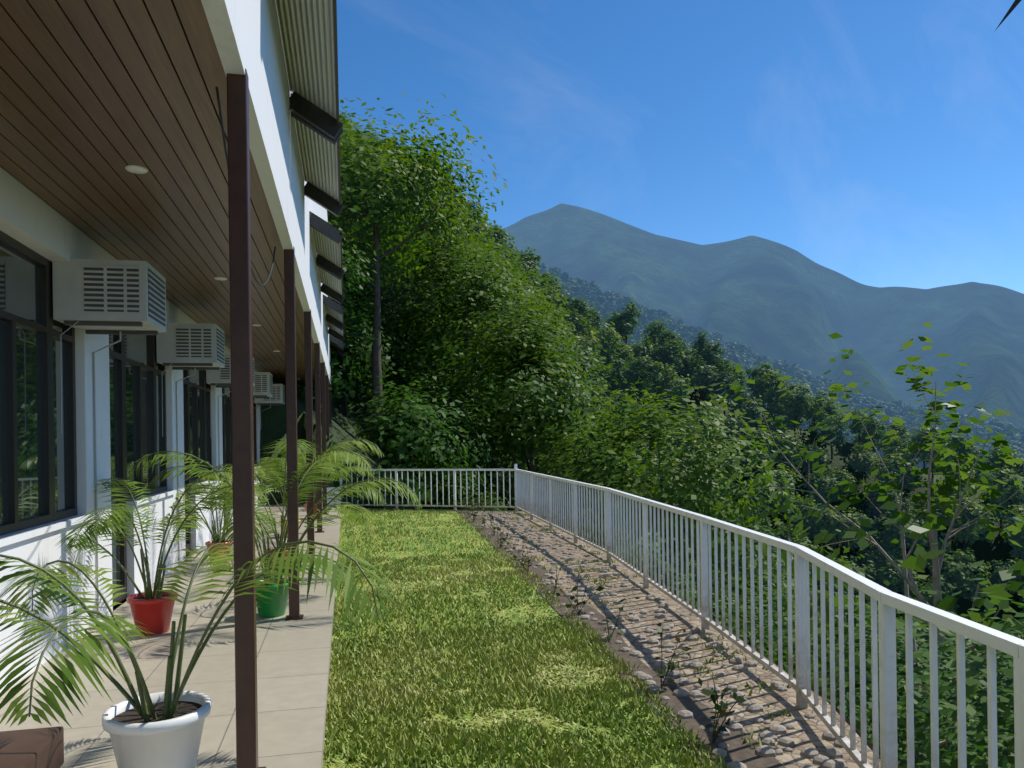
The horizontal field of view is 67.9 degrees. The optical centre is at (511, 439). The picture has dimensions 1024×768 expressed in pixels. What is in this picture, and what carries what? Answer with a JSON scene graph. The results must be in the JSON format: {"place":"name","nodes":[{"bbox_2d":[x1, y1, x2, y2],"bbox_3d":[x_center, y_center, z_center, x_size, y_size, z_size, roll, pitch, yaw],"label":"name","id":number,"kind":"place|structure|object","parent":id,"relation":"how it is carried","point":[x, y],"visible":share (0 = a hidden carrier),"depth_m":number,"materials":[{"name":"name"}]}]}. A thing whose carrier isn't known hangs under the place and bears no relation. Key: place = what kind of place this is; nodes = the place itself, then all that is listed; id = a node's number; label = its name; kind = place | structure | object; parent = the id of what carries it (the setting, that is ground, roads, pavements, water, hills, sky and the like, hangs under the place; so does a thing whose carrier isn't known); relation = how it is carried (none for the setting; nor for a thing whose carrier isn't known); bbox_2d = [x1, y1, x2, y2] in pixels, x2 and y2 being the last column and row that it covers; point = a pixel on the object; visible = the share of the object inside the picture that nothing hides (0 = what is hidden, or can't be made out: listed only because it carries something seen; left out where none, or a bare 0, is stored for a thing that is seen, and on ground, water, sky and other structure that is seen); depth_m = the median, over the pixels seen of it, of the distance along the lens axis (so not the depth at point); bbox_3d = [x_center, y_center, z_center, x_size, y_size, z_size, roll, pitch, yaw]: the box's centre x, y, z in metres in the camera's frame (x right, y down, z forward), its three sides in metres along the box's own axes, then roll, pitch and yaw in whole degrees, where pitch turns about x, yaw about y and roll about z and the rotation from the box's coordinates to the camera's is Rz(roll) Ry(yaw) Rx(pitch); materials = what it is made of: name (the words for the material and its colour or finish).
{"place":"outdoors","nodes":[
{"label":"outdoors","id":0,"kind":"place"},
{"bbox_2d":[0,504,340,767],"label":"veranda floor","id":1,"kind":"structure","parent":0,"point":[293,663],"depth_m":4.63,"materials":[{"name":"tile"}]},
{"bbox_2d":[0,726,63,767],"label":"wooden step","id":2,"kind":"object","parent":1,"relation":"on","point":[36,748],"visible":1,"depth_m":3.21,"materials":[{"name":"brown wood"}]},
{"bbox_2d":[52,470,266,635],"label":"potted palm","id":3,"kind":"object","parent":1,"relation":"on","point":[151,611],"visible":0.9,"depth_m":5.67,"materials":[{"name":"plant"}]},
{"bbox_2d":[0,540,399,767],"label":"potted palm","id":4,"kind":"object","parent":1,"relation":"on","point":[144,729],"visible":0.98,"depth_m":2.99,"materials":[{"name":"plant"}]},
{"bbox_2d":[172,481,282,563],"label":"potted palm","id":5,"kind":"object","parent":1,"relation":"on","point":[210,543],"visible":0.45,"depth_m":8.97,"materials":[{"name":"plant"}]},
{"bbox_2d":[146,438,386,572],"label":"potted palm","id":6,"kind":"object","parent":1,"relation":"on","point":[357,443],"visible":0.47,"depth_m":8.12,"materials":[{"name":"plant"}]},
{"bbox_2d":[128,449,421,617],"bbox_3d":[-2.041,0.763,6.404,2.236,1.372,2.102,-1,0,-35],"label":"potted palm","id":7,"kind":"object","parent":1,"relation":"on","point":[275,606],"visible":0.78,"depth_m":6.20,"materials":[{"name":"plant"}]},
{"bbox_2d":[209,450,346,536],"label":"potted palm","id":8,"kind":"object","parent":1,"relation":"on","point":[260,464],"visible":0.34,"depth_m":11.36,"materials":[{"name":"plant"}]},
{"bbox_2d":[227,68,331,767],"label":"veranda posts","id":9,"kind":"object","parent":1,"relation":"on","point":[242,408],"visible":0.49,"depth_m":3.20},
{"bbox_2d":[281,447,372,506],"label":"potted palm","id":10,"kind":"object","parent":1,"relation":"on","point":[329,487],"visible":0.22,"depth_m":16.66,"materials":[{"name":"plant"}]},
{"bbox_2d":[281,446,373,517],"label":"potted palm","id":11,"kind":"object","parent":1,"relation":"on","point":[348,471],"visible":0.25,"depth_m":14.15,"materials":[{"name":"plant"}]},
{"bbox_2d":[113,323,1023,739],"bbox_3d":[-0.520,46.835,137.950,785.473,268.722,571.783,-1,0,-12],"label":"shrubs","id":12,"kind":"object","parent":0,"point":[273,431],"depth_m":116.10,"materials":[{"name":"green plant"}]},
{"bbox_2d":[0,0,330,692],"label":"building walls","id":13,"kind":"structure","parent":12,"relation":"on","point":[246,34],"depth_m":5.59,"materials":[{"name":"white paint"}]},
{"bbox_2d":[0,230,256,606],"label":"window frames","id":14,"kind":"structure","parent":13,"relation":"in","point":[46,330],"depth_m":5.75,"materials":[{"name":"black metal"}]},
{"bbox_2d":[0,243,254,589],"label":"window glass","id":15,"kind":"object","parent":14,"relation":"in","point":[20,285],"visible":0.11,"depth_m":5.47,"materials":[{"name":"black glass"}]},
{"bbox_2d":[0,1,303,371],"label":"veranda ceiling backing","id":16,"kind":"object","parent":13,"relation":"attached to","point":[91,238],"depth_m":4.96,"materials":[{"name":"brown wood"}]},
{"bbox_2d":[0,0,320,383],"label":"veranda ceiling slats","id":17,"kind":"object","parent":16,"relation":"attached to","point":[96,98],"visible":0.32,"depth_m":3.98,"materials":[{"name":"brown wood"}]},
{"bbox_2d":[125,165,304,387],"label":"recessed ceiling lights","id":18,"kind":"object","parent":17,"relation":"in","point":[136,169],"visible":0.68,"depth_m":4.36},
{"bbox_2d":[215,87,275,285],"bbox_3d":[-1.576,-1.252,4.665,0.011,0.560,2.787,-1,0,-12],"label":"veranda cable","id":19,"kind":"object","parent":17,"relation":"hanging from","point":[223,135],"visible":0.71,"depth_m":3.51,"materials":[{"name":"black rubber"}]},
{"bbox_2d":[60,321,270,618],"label":"drainpipes","id":20,"kind":"object","parent":13,"relation":"attached to","point":[94,401],"visible":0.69,"depth_m":6.00,"materials":[{"name":"grey"}]},
{"bbox_2d":[52,259,284,405],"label":"air conditioners","id":21,"kind":"object","parent":13,"relation":"attached to","point":[107,297],"visible":0.86,"depth_m":5.50,"materials":[{"name":"grey metal"}]},
{"bbox_2d":[289,0,344,355],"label":"roof brackets","id":22,"kind":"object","parent":13,"relation":"attached to","point":[316,119],"depth_m":7.97,"materials":[{"name":"brown metal"}]},
{"bbox_2d":[275,0,343,350],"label":"awning sheets","id":23,"kind":"object","parent":22,"relation":"on","point":[307,30],"visible":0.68,"depth_m":5.59,"materials":[{"name":"grey metal"}]},
{"bbox_2d":[327,85,367,267],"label":"hill tree","id":24,"kind":"object","parent":12,"relation":"on","point":[345,234],"visible":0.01,"depth_m":27.19,"materials":[{"name":"green plant"}]},
{"bbox_2d":[339,111,383,255],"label":"hill tree","id":25,"kind":"object","parent":12,"relation":"on","point":[351,139],"visible":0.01,"depth_m":31.91,"materials":[{"name":"green plant"}]},
{"bbox_2d":[340,122,395,165],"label":"hill tree","id":26,"kind":"object","parent":12,"relation":"on","point":[366,145],"visible":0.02,"depth_m":40.02,"materials":[{"name":"green plant"}]},
{"bbox_2d":[350,140,430,276],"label":"hill tree","id":27,"kind":"object","parent":12,"relation":"on","point":[391,159],"depth_m":44.87,"materials":[{"name":"green plant"}]},
{"bbox_2d":[340,162,473,403],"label":"hill tree","id":28,"kind":"object","parent":12,"relation":"on","point":[398,303],"visible":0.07,"depth_m":33.60,"materials":[{"name":"green plant"}]},
{"bbox_2d":[348,207,477,327],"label":"hill tree","id":29,"kind":"object","parent":12,"relation":"on","point":[438,244],"visible":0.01,"depth_m":43.13,"materials":[{"name":"green plant"}]},
{"bbox_2d":[333,145,493,407],"bbox_3d":[-5.345,-6.464,30.701,9.992,11.237,7.906,-1,0,-14],"label":"hill tree","id":30,"kind":"object","parent":12,"relation":"on","point":[400,282],"visible":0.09,"depth_m":30.64,"materials":[{"name":"green plant"}]},
{"bbox_2d":[328,91,507,460],"bbox_3d":[-4.305,-4.841,22.355,7.647,11.388,9.153,-1,0,43],"label":"tree","id":31,"kind":"object","parent":12,"relation":"on","point":[370,203],"visible":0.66,"depth_m":22.80,"materials":[{"name":"green plant"}]},
{"bbox_2d":[357,136,498,318],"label":"hill tree","id":32,"kind":"object","parent":12,"relation":"on","point":[386,158],"visible":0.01,"depth_m":38.79,"materials":[{"name":"green plant"}]},
{"bbox_2d":[280,220,626,549],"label":"understory shrubs","id":33,"kind":"object","parent":12,"relation":"on","point":[404,426],"depth_m":20.49,"materials":[{"name":"green plant"}]},
{"bbox_2d":[367,218,552,508],"bbox_3d":[-1.656,-2.615,28.563,7.397,11.594,7.857,-1,0,-18],"label":"hill tree","id":34,"kind":"object","parent":12,"relation":"on","point":[483,285],"visible":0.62,"depth_m":27.36,"materials":[{"name":"green plant"}]},
{"bbox_2d":[435,296,562,498],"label":"hill tree","id":35,"kind":"object","parent":12,"relation":"on","point":[480,380],"visible":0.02,"depth_m":38.72,"materials":[{"name":"green plant"}]},
{"bbox_2d":[434,227,578,352],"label":"hill tree","id":36,"kind":"object","parent":12,"relation":"on","point":[508,255],"visible":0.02,"depth_m":46.64,"materials":[{"name":"green plant"}]},
{"bbox_2d":[456,257,605,504],"bbox_3d":[-0.128,-1.201,34.666,8.189,13.509,8.617,-1,0,-13],"label":"hill tree","id":37,"kind":"object","parent":12,"relation":"on","point":[556,326],"visible":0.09,"depth_m":33.61,"materials":[{"name":"green plant"}]},
{"bbox_2d":[394,281,687,519],"bbox_3d":[0.579,0.852,24.287,8.785,11.277,6.794,-1,0,31],"label":"hill tree","id":38,"kind":"object","parent":12,"relation":"on","point":[523,410],"visible":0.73,"depth_m":23.10,"materials":[{"name":"green plant"}]},
{"bbox_2d":[482,420,645,511],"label":"hill tree","id":39,"kind":"object","parent":12,"relation":"on","point":[512,489],"visible":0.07,"depth_m":29.86,"materials":[{"name":"green plant"}]},
{"bbox_2d":[502,400,723,566],"bbox_3d":[2.721,4.489,27.814,6.856,12.550,7.881,-1,0,-29],"label":"hill tree","id":40,"kind":"object","parent":12,"relation":"on","point":[571,444],"visible":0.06,"depth_m":27.03,"materials":[{"name":"green plant"}]},
{"bbox_2d":[364,508,879,758],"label":"terrace retaining wall","id":41,"kind":"structure","parent":12,"relation":"on","point":[859,734],"depth_m":5.24,"materials":[{"name":"concrete"}]},
{"bbox_2d":[340,464,1023,767],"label":"terrace fence","id":42,"kind":"object","parent":41,"relation":"on","point":[891,602],"visible":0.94,"depth_m":4.10,"materials":[{"name":"white metal"}]},
{"bbox_2d":[469,511,879,767],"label":"gravel strip","id":43,"kind":"object","parent":12,"relation":"on","point":[805,732],"visible":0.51,"depth_m":5.41,"materials":[{"name":"beige gravel"}]},
{"bbox_2d":[339,110,1023,761],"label":"trees","id":44,"kind":"object","parent":12,"relation":"on","point":[665,354],"depth_m":127.90,"materials":[{"name":"green plant"}]},
{"bbox_2d":[665,572,708,596],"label":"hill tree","id":45,"kind":"object","parent":12,"relation":"on","point":[685,583],"depth_m":37.14,"materials":[{"name":"green plant"}]},
{"bbox_2d":[414,466,1023,767],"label":"slope shrubs","id":46,"kind":"object","parent":12,"relation":"on","point":[977,749],"depth_m":6.51,"materials":[{"name":"green plant"}]},
{"bbox_2d":[521,375,945,672],"bbox_3d":[4.848,3.958,20.727,8.979,11.796,10.269,-1,0,-31],"label":"hill tree","id":47,"kind":"object","parent":12,"relation":"on","point":[690,493],"visible":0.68,"depth_m":19.80,"materials":[{"name":"green plant"}]},
{"bbox_2d":[670,532,845,684],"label":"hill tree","id":48,"kind":"object","parent":12,"relation":"on","point":[756,566],"visible":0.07,"depth_m":22.50,"materials":[{"name":"green plant"}]},
{"bbox_2d":[711,322,1023,767],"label":"sparse tree","id":49,"kind":"object","parent":12,"relation":"on","point":[941,489],"visible":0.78,"depth_m":9.63,"materials":[{"name":"green plant"}]},
{"bbox_2d":[323,508,860,767],"bbox_3d":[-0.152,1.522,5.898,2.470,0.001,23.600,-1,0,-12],"label":"lawn","id":50,"kind":"structure","parent":0,"point":[509,611],"depth_m":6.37,"materials":[{"name":"green plant"}]},
{"bbox_2d":[451,510,785,767],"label":"rose bed soil","id":51,"kind":"structure","parent":0,"point":[739,750],"depth_m":4.39,"materials":[{"name":"brown soil"}]},
{"bbox_2d":[465,492,748,742],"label":"rose bushes","id":52,"kind":"object","parent":51,"relation":"on","point":[722,709],"depth_m":4.65,"materials":[{"name":"green plant"}]},
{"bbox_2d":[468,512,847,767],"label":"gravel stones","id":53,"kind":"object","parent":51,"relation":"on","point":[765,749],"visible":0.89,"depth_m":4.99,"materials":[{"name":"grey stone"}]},
{"bbox_2d":[337,0,1023,293],"label":"sky","id":54,"kind":"structure","parent":0,"point":[880,143],"materials":[{"name":"blue"}]},
{"bbox_2d":[503,203,1023,427],"bbox_3d":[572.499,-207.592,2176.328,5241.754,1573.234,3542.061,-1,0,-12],"label":"mountain","id":55,"kind":"structure","parent":0,"point":[773,300],"depth_m":2503.75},
{"bbox_2d":[536,260,1023,486],"bbox_3d":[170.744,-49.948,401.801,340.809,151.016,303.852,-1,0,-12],"label":"forested hillside","id":56,"kind":"structure","parent":0,"point":[592,294],"depth_m":444.09,"materials":[{"name":"green plant"}]},
{"bbox_2d":[994,0,1020,31],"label":"palm leaf","id":57,"kind":"object","parent":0,"point":[1014,5],"visible":1,"depth_m":1.14,"materials":[{"name":"green plant"}]}
]}

